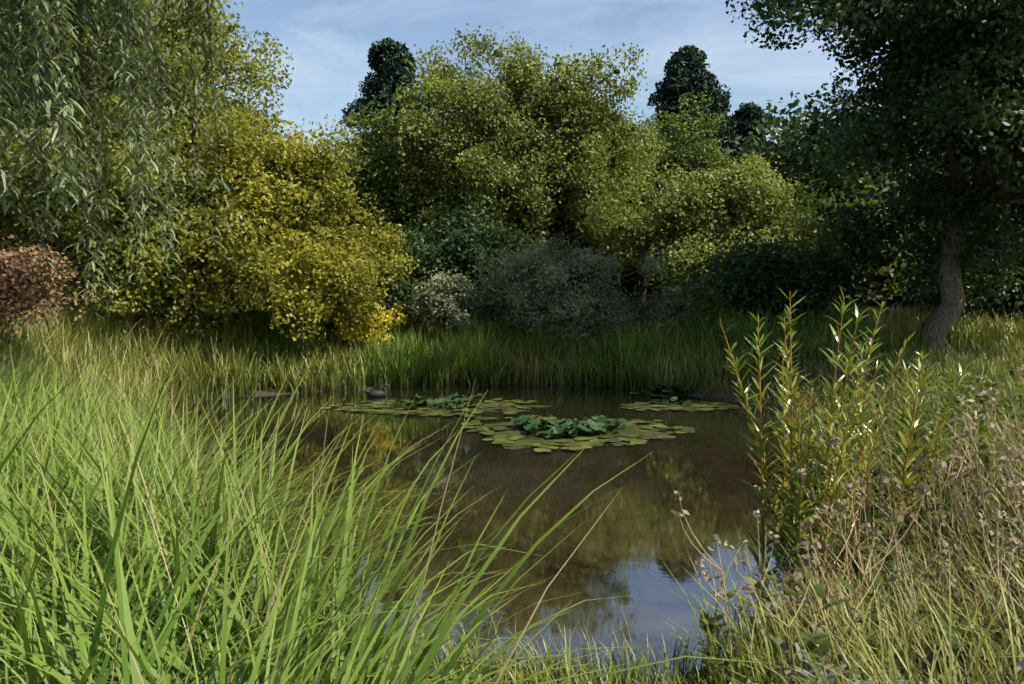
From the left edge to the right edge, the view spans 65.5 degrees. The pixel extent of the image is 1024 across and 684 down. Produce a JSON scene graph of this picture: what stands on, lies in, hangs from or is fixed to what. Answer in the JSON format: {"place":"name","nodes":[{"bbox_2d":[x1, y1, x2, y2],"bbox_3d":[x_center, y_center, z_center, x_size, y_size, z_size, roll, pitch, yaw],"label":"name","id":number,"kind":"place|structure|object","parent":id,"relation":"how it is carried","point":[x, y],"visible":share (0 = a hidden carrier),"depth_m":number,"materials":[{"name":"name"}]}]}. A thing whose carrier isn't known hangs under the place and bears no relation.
{"place":"outdoors","nodes":[
{"label":"outdoors","id":0,"kind":"place"},
{"bbox_2d":[0,286,271,493],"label":"bank grass","id":1,"kind":"structure","parent":0,"point":[89,334],"depth_m":13.28,"materials":[{"name":"green plant"}]},
{"bbox_2d":[345,306,401,342],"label":"yellow bush","id":2,"kind":"object","parent":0,"point":[376,321],"visible":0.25,"depth_m":16.25,"materials":[{"name":"yellow plant"}]},
{"bbox_2d":[369,281,411,322],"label":"bush","id":3,"kind":"object","parent":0,"point":[398,294],"visible":0.16,"depth_m":16.85,"materials":[{"name":"green plant"}]},
{"bbox_2d":[422,280,464,318],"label":"bush","id":4,"kind":"object","parent":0,"point":[436,292],"visible":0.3,"depth_m":16.25,"materials":[{"name":"plant"}]},
{"bbox_2d":[155,384,846,679],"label":"pond water","id":5,"kind":"structure","parent":0,"point":[634,536],"depth_m":7.67,"materials":[{"name":"brown liquid"}]},
{"bbox_2d":[363,383,389,396],"bbox_3d":[-2.397,0.867,14.130,0.483,0.260,0.167,-2,5,-17],"label":"duck","id":6,"kind":"object","parent":5,"relation":"on","point":[377,393],"visible":0.98,"depth_m":14.07,"materials":[{"name":"black"}]},
{"bbox_2d":[320,389,738,451],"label":"lily pads","id":7,"kind":"object","parent":5,"relation":"on","point":[510,432],"visible":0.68,"depth_m":11.46,"materials":[{"name":"green plant"}]},
{"bbox_2d":[392,382,695,438],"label":"water lilies","id":8,"kind":"object","parent":7,"relation":"on","point":[554,428],"visible":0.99,"depth_m":11.22,"materials":[{"name":"green plant"}]},
{"bbox_2d":[395,40,637,227],"bbox_3d":[0.157,-5.851,22.671,6.979,5.276,4.331,0,5,0],"label":"birch tree","id":9,"kind":"object","parent":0,"point":[520,109],"visible":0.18,"depth_m":21.72,"materials":[{"name":"green plant"}]},
{"bbox_2d":[38,285,1023,683],"bbox_3d":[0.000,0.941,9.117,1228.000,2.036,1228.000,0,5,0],"label":"ground","id":10,"kind":"structure","parent":0,"point":[696,389],"depth_m":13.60,"materials":[{"name":"green plant"}]},
{"bbox_2d":[0,264,47,310],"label":"rust bush","id":11,"kind":"object","parent":10,"relation":"on","point":[23,305],"visible":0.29,"depth_m":9.60,"materials":[{"name":"brown plant"}]},
{"bbox_2d":[0,234,93,338],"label":"rust bush","id":12,"kind":"object","parent":10,"relation":"on","point":[13,273],"depth_m":9.66,"materials":[{"name":"brown plant"}]},
{"bbox_2d":[1,120,228,315],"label":"shade tree","id":13,"kind":"object","parent":10,"relation":"on","point":[150,237],"visible":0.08,"depth_m":13.99,"materials":[{"name":"green plant"}]},
{"bbox_2d":[0,0,241,318],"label":"willow tree","id":14,"kind":"object","parent":10,"relation":"on","point":[116,18],"depth_m":6.73,"materials":[{"name":"green plant"}]},
{"bbox_2d":[0,0,246,298],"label":"tree","id":15,"kind":"object","parent":10,"relation":"on","point":[229,13],"depth_m":22.22,"materials":[{"name":"green plant"}]},
{"bbox_2d":[5,4,257,213],"bbox_3d":[-9.912,-5.662,18.451,7.439,6.117,5.346,0,5,0],"label":"tall shade tree","id":16,"kind":"object","parent":10,"relation":"on","point":[255,76],"visible":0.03,"depth_m":18.33,"materials":[{"name":"green plant"}]},
{"bbox_2d":[0,89,265,349],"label":"tree","id":17,"kind":"object","parent":10,"relation":"on","point":[161,283],"depth_m":13.81,"materials":[{"name":"green plant"}]},
{"bbox_2d":[38,228,231,296],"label":"bush","id":18,"kind":"object","parent":10,"relation":"on","point":[73,280],"depth_m":22.24,"materials":[{"name":"plant"}]},
{"bbox_2d":[11,239,260,302],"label":"hedge bush","id":19,"kind":"object","parent":10,"relation":"on","point":[54,244],"depth_m":22.30,"materials":[{"name":"green plant"}]},
{"bbox_2d":[0,0,293,254],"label":"tall tree","id":20,"kind":"object","parent":10,"relation":"on","point":[223,101],"depth_m":17.93,"materials":[{"name":"green plant"}]},
{"bbox_2d":[3,528,498,682],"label":"dead sedge blades","id":21,"kind":"object","parent":10,"relation":"on","point":[304,644],"depth_m":2.39,"materials":[{"name":"plant"}]},
{"bbox_2d":[200,129,335,216],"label":"tree","id":22,"kind":"object","parent":10,"relation":"on","point":[283,152],"depth_m":38.36,"materials":[{"name":"green plant"}]},
{"bbox_2d":[237,295,307,328],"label":"bush","id":23,"kind":"object","parent":10,"relation":"on","point":[272,312],"visible":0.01,"depth_m":17.08,"materials":[{"name":"green plant"}]},
{"bbox_2d":[147,106,419,346],"bbox_3d":[-4.366,-2.001,15.377,5.083,4.901,3.745,-4,6,-36],"label":"round tree","id":24,"kind":"object","parent":10,"relation":"on","point":[330,254],"depth_m":14.51,"materials":[{"name":"yellow plant"}]},
{"bbox_2d":[209,142,391,316],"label":"round shade tree","id":25,"kind":"object","parent":10,"relation":"on","point":[332,285],"visible":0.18,"depth_m":14.88,"materials":[{"name":"plant"}]},
{"bbox_2d":[0,331,621,683],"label":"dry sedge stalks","id":26,"kind":"object","parent":10,"relation":"on","point":[271,604],"depth_m":2.15,"materials":[{"name":"plant"}]},
{"bbox_2d":[242,216,428,298],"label":"hedge bush","id":27,"kind":"object","parent":10,"relation":"on","point":[350,276],"depth_m":27.04,"materials":[{"name":"green plant"}]},
{"bbox_2d":[297,281,385,334],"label":"bush","id":28,"kind":"object","parent":10,"relation":"on","point":[333,315],"depth_m":16.48,"materials":[{"name":"plant"}]},
{"bbox_2d":[303,37,435,288],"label":"conifer tree","id":29,"kind":"object","parent":10,"relation":"on","point":[383,54],"depth_m":28.64,"materials":[{"name":"green plant"}]},
{"bbox_2d":[332,299,416,353],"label":"yellow bush","id":30,"kind":"object","parent":10,"relation":"on","point":[351,331],"depth_m":16.05,"materials":[{"name":"yellow plant"}]},
{"bbox_2d":[357,60,404,125],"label":"conifer tree","id":31,"kind":"object","parent":10,"relation":"on","point":[373,108],"visible":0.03,"depth_m":28.68,"materials":[{"name":"green plant"}]},
{"bbox_2d":[0,331,775,683],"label":"sedge grass","id":32,"kind":"structure","parent":10,"relation":"on","point":[44,641],"depth_m":2.09,"materials":[{"name":"green plant"}]},
{"bbox_2d":[365,270,424,331],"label":"bush","id":33,"kind":"object","parent":10,"relation":"on","point":[405,290],"depth_m":16.91,"materials":[{"name":"green plant"}]},
{"bbox_2d":[337,119,457,239],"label":"dark shade tree","id":34,"kind":"object","parent":10,"relation":"on","point":[363,135],"visible":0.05,"depth_m":22.92,"materials":[{"name":"green plant"}]},
{"bbox_2d":[301,73,515,249],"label":"tree","id":35,"kind":"object","parent":10,"relation":"on","point":[400,210],"depth_m":22.41,"materials":[{"name":"green plant"}]},
{"bbox_2d":[408,267,479,340],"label":"bush","id":36,"kind":"object","parent":10,"relation":"on","point":[431,300],"depth_m":16.09,"materials":[{"name":"green plant"}]},
{"bbox_2d":[383,218,511,277],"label":"shrub","id":37,"kind":"object","parent":10,"relation":"on","point":[467,226],"visible":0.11,"depth_m":18.45,"materials":[{"name":"green plant"}]},
{"bbox_2d":[348,193,548,332],"bbox_3d":[-1.466,-1.770,18.779,4.871,3.635,3.356,0,5,0],"label":"bush","id":38,"kind":"object","parent":10,"relation":"on","point":[471,240],"depth_m":18.36,"materials":[{"name":"green plant"}]},
{"bbox_2d":[465,294,507,325],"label":"bush","id":39,"kind":"object","parent":10,"relation":"on","point":[468,310],"depth_m":17.68,"materials":[{"name":"green plant"}]},
{"bbox_2d":[388,199,605,293],"bbox_3d":[-0.330,-4.591,27.706,10.599,7.196,8.801,0,5,0],"label":"shrub","id":40,"kind":"object","parent":10,"relation":"on","point":[550,230],"visible":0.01,"depth_m":25.91,"materials":[{"name":"green plant"}]},
{"bbox_2d":[371,23,668,256],"bbox_3d":[0.188,-4.726,22.779,8.501,8.348,5.625,0,5,0],"label":"birch tree","id":41,"kind":"object","parent":10,"relation":"on","point":[564,124],"depth_m":21.71,"materials":[{"name":"green plant"}]},
{"bbox_2d":[197,292,896,388],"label":"reed grass","id":42,"kind":"structure","parent":10,"relation":"on","point":[485,352],"depth_m":15.61,"materials":[{"name":"green plant"}]},
{"bbox_2d":[511,294,593,332],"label":"bush","id":43,"kind":"object","parent":10,"relation":"on","point":[565,315],"depth_m":17.17,"materials":[{"name":"green plant"}]},
{"bbox_2d":[469,240,674,306],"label":"hedge bush","id":44,"kind":"object","parent":10,"relation":"on","point":[637,280],"depth_m":27.88,"materials":[{"name":"green plant"}]},
{"bbox_2d":[482,248,674,337],"bbox_3d":[1.433,-1.022,17.058,4.173,1.990,1.881,0,5,0],"label":"grey willow bush","id":45,"kind":"object","parent":10,"relation":"on","point":[595,281],"visible":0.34,"depth_m":16.85,"materials":[{"name":"plant"}]},
{"bbox_2d":[463,231,703,350],"bbox_3d":[1.522,-1.051,17.024,5.359,2.624,2.822,0,5,0],"label":"willow bush","id":46,"kind":"object","parent":10,"relation":"on","point":[515,302],"depth_m":16.77,"materials":[{"name":"green plant"}]},
{"bbox_2d":[150,299,1023,393],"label":"bank grass","id":47,"kind":"structure","parent":10,"relation":"on","point":[329,363],"depth_m":15.12,"materials":[{"name":"green plant"}]},
{"bbox_2d":[585,291,669,342],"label":"bush","id":48,"kind":"object","parent":10,"relation":"on","point":[622,303],"visible":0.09,"depth_m":17.05,"materials":[{"name":"green plant"}]},
{"bbox_2d":[547,91,748,308],"bbox_3d":[4.134,-4.438,26.088,7.208,7.285,5.471,0,5,0],"label":"tree","id":49,"kind":"object","parent":10,"relation":"on","point":[685,155],"depth_m":25.00,"materials":[{"name":"green plant"}]},
{"bbox_2d":[634,101,696,300],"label":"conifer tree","id":50,"kind":"object","parent":10,"relation":"on","point":[668,137],"visible":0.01,"depth_m":35.19,"materials":[{"name":"green plant"}]},
{"bbox_2d":[644,281,697,329],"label":"bush","id":51,"kind":"object","parent":10,"relation":"on","point":[679,293],"visible":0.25,"depth_m":17.48,"materials":[{"name":"green plant"}]},
{"bbox_2d":[633,45,742,299],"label":"conifer tree","id":52,"kind":"object","parent":10,"relation":"on","point":[699,77],"depth_m":34.32,"materials":[{"name":"green plant"}]},
{"bbox_2d":[653,64,730,272],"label":"tree","id":53,"kind":"object","parent":10,"relation":"on","point":[695,93],"visible":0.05,"depth_m":34.18,"materials":[{"name":"green plant"}]},
{"bbox_2d":[576,152,822,313],"bbox_3d":[4.862,-2.469,20.319,6.392,4.555,4.788,0,5,0],"label":"tree","id":54,"kind":"object","parent":10,"relation":"on","point":[700,236],"depth_m":19.55,"materials":[{"name":"green plant"}]},
{"bbox_2d":[442,585,966,683],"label":"grass","id":55,"kind":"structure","parent":10,"relation":"on","point":[581,678],"depth_m":3.99,"materials":[{"name":"green plant"}]},
{"bbox_2d":[690,293,734,327],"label":"bush","id":56,"kind":"object","parent":10,"relation":"on","point":[691,308],"depth_m":17.55,"materials":[{"name":"green plant"}]},
{"bbox_2d":[723,101,783,163],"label":"conifer tree","id":57,"kind":"object","parent":10,"relation":"on","point":[747,114],"depth_m":34.34,"materials":[{"name":"green plant"}]},
{"bbox_2d":[675,230,878,335],"bbox_3d":[5.423,-1.001,16.408,4.142,2.624,2.887,0,5,0],"label":"bush","id":58,"kind":"object","parent":10,"relation":"on","point":[769,295],"depth_m":15.92,"materials":[{"name":"green plant"}]},
{"bbox_2d":[632,169,938,307],"bbox_3d":[8.370,-2.962,23.629,9.702,4.413,5.473,0,5,0],"label":"hedge bush","id":59,"kind":"object","parent":10,"relation":"on","point":[809,207],"visible":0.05,"depth_m":23.13,"materials":[{"name":"green plant"}]},
{"bbox_2d":[635,83,971,303],"bbox_3d":[10.310,-5.019,28.180,12.910,7.427,9.947,0,5,0],"label":"tree","id":60,"kind":"object","parent":10,"relation":"on","point":[784,136],"visible":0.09,"depth_m":25.73,"materials":[{"name":"green plant"}]},
{"bbox_2d":[717,287,915,610],"bbox_3d":[2.013,0.775,5.045,1.271,2.282,1.066,0,5,0],"label":"willow sapling","id":61,"kind":"object","parent":10,"relation":"on","point":[786,531],"depth_m":5.02,"materials":[{"name":"green plant"}]},
{"bbox_2d":[661,391,1023,683],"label":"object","id":62,"kind":"object","parent":10,"relation":"on","point":[748,667],"visible":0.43,"depth_m":3.74,"materials":[{"name":"green plant"}]},
{"bbox_2d":[678,410,1023,683],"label":"dry weed stems","id":63,"kind":"object","parent":10,"relation":"on","point":[864,572],"visible":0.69,"depth_m":3.76,"materials":[{"name":"plant"}]},
{"bbox_2d":[692,384,1023,683],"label":"dry grass","id":64,"kind":"structure","parent":10,"relation":"on","point":[918,632],"depth_m":4.05,"materials":[{"name":"plant"}]},
{"bbox_2d":[694,354,1023,683],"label":"weeds","id":65,"kind":"object","parent":10,"relation":"on","point":[812,640],"visible":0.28,"depth_m":4.47,"materials":[{"name":"green plant"}]},
{"bbox_2d":[725,0,1023,354],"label":"alder tree","id":66,"kind":"object","parent":10,"relation":"on","point":[914,81],"depth_m":13.53,"materials":[{"name":"green plant"}]},
{"bbox_2d":[729,643,1023,683],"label":"weeds","id":67,"kind":"object","parent":10,"relation":"on","point":[832,676],"visible":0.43,"depth_m":3.08,"materials":[{"name":"green plant"}]},
{"bbox_2d":[849,340,980,547],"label":"willow sapling","id":68,"kind":"object","parent":10,"relation":"on","point":[905,438],"depth_m":5.60,"materials":[{"name":"green plant"}]},
{"bbox_2d":[841,204,1021,308],"bbox_3d":[13.566,-2.776,24.528,9.155,3.569,5.761,0,5,0],"label":"hedge bush","id":69,"kind":"object","parent":10,"relation":"on","point":[894,297],"visible":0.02,"depth_m":24.49,"materials":[{"name":"green plant"}]},
{"bbox_2d":[851,29,1023,324],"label":"tree","id":70,"kind":"object","parent":10,"relation":"on","point":[935,164],"depth_m":18.35,"materials":[{"name":"green plant"}]},
{"bbox_2d":[856,372,1023,622],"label":"dry stems","id":71,"kind":"object","parent":10,"relation":"on","point":[955,498],"visible":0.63,"depth_m":4.67,"materials":[{"name":"plant"}]},
{"bbox_2d":[898,207,1023,325],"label":"hedge bush","id":72,"kind":"object","parent":10,"relation":"on","point":[1003,306],"depth_m":16.58,"materials":[{"name":"green plant"}]},
{"bbox_2d":[490,207,572,263],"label":"shade tree","id":73,"kind":"object","parent":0,"point":[554,226],"depth_m":26.57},
{"bbox_2d":[154,0,942,167],"label":"sky","id":74,"kind":"structure","parent":0,"point":[329,42],"materials":[{"name":"blue"}]},
{"bbox_2d":[471,253,679,303],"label":"bush","id":75,"kind":"object","parent":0,"point":[628,287],"visible":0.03,"depth_m":27.91,"materials":[{"name":"green plant"}]},
{"bbox_2d":[565,113,722,259],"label":"shade tree","id":76,"kind":"object","parent":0,"point":[703,157],"visible":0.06,"depth_m":25.06,"materials":[{"name":"green plant"}]},
{"bbox_2d":[611,171,783,284],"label":"shade tree","id":77,"kind":"object","parent":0,"point":[663,184],"visible":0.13,"depth_m":19.70,"materials":[{"name":"green plant"}]},
{"bbox_2d":[692,286,752,323],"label":"shrub","id":78,"kind":"object","parent":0,"point":[727,307],"depth_m":16.54,"materials":[{"name":"green plant"}]},
{"bbox_2d":[706,294,742,318],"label":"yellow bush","id":79,"kind":"object","parent":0,"point":[727,310],"visible":0.13,"depth_m":16.67,"materials":[{"name":"plant"}]},
{"bbox_2d":[709,253,836,326],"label":"shade bush","id":80,"kind":"object","parent":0,"point":[765,277],"visible":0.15,"depth_m":16.20,"materials":[{"name":"green plant"}]},
{"bbox_2d":[672,201,912,286],"bbox_3d":[8.369,-2.498,24.121,7.246,3.528,3.287,0,5,0],"label":"bush","id":81,"kind":"object","parent":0,"point":[826,203],"visible":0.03,"depth_m":23.17,"materials":[{"name":"green plant"}]},
{"bbox_2d":[722,127,936,231],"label":"shade tree","id":82,"kind":"object","parent":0,"point":[852,189],"visible":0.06,"depth_m":25.68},
{"bbox_2d":[671,404,1023,680],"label":"dry weed heads","id":83,"kind":"object","parent":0,"point":[876,532],"visible":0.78,"depth_m":3.75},
{"bbox_2d":[780,0,1010,275],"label":"tree","id":84,"kind":"object","parent":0,"point":[1003,75],"visible":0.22,"depth_m":13.33,"materials":[{"name":"green plant"}]},
{"bbox_2d":[852,365,1023,578],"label":"dry thistle heads","id":85,"kind":"object","parent":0,"point":[1009,486],"visible":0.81,"depth_m":4.62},
{"bbox_2d":[854,228,1022,303],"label":"bush","id":86,"kind":"object","parent":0,"point":[896,280],"depth_m":24.71,"materials":[{"name":"green plant"}]},
{"bbox_2d":[929,90,1023,308],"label":"shade tree","id":87,"kind":"object","parent":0,"point":[946,161],"visible":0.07,"depth_m":18.09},
{"bbox_2d":[964,255,1023,308],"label":"hedge bush","id":88,"kind":"object","parent":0,"point":[1020,295],"visible":0.06,"depth_m":15.46,"materials":[{"name":"green plant"}]}
]}

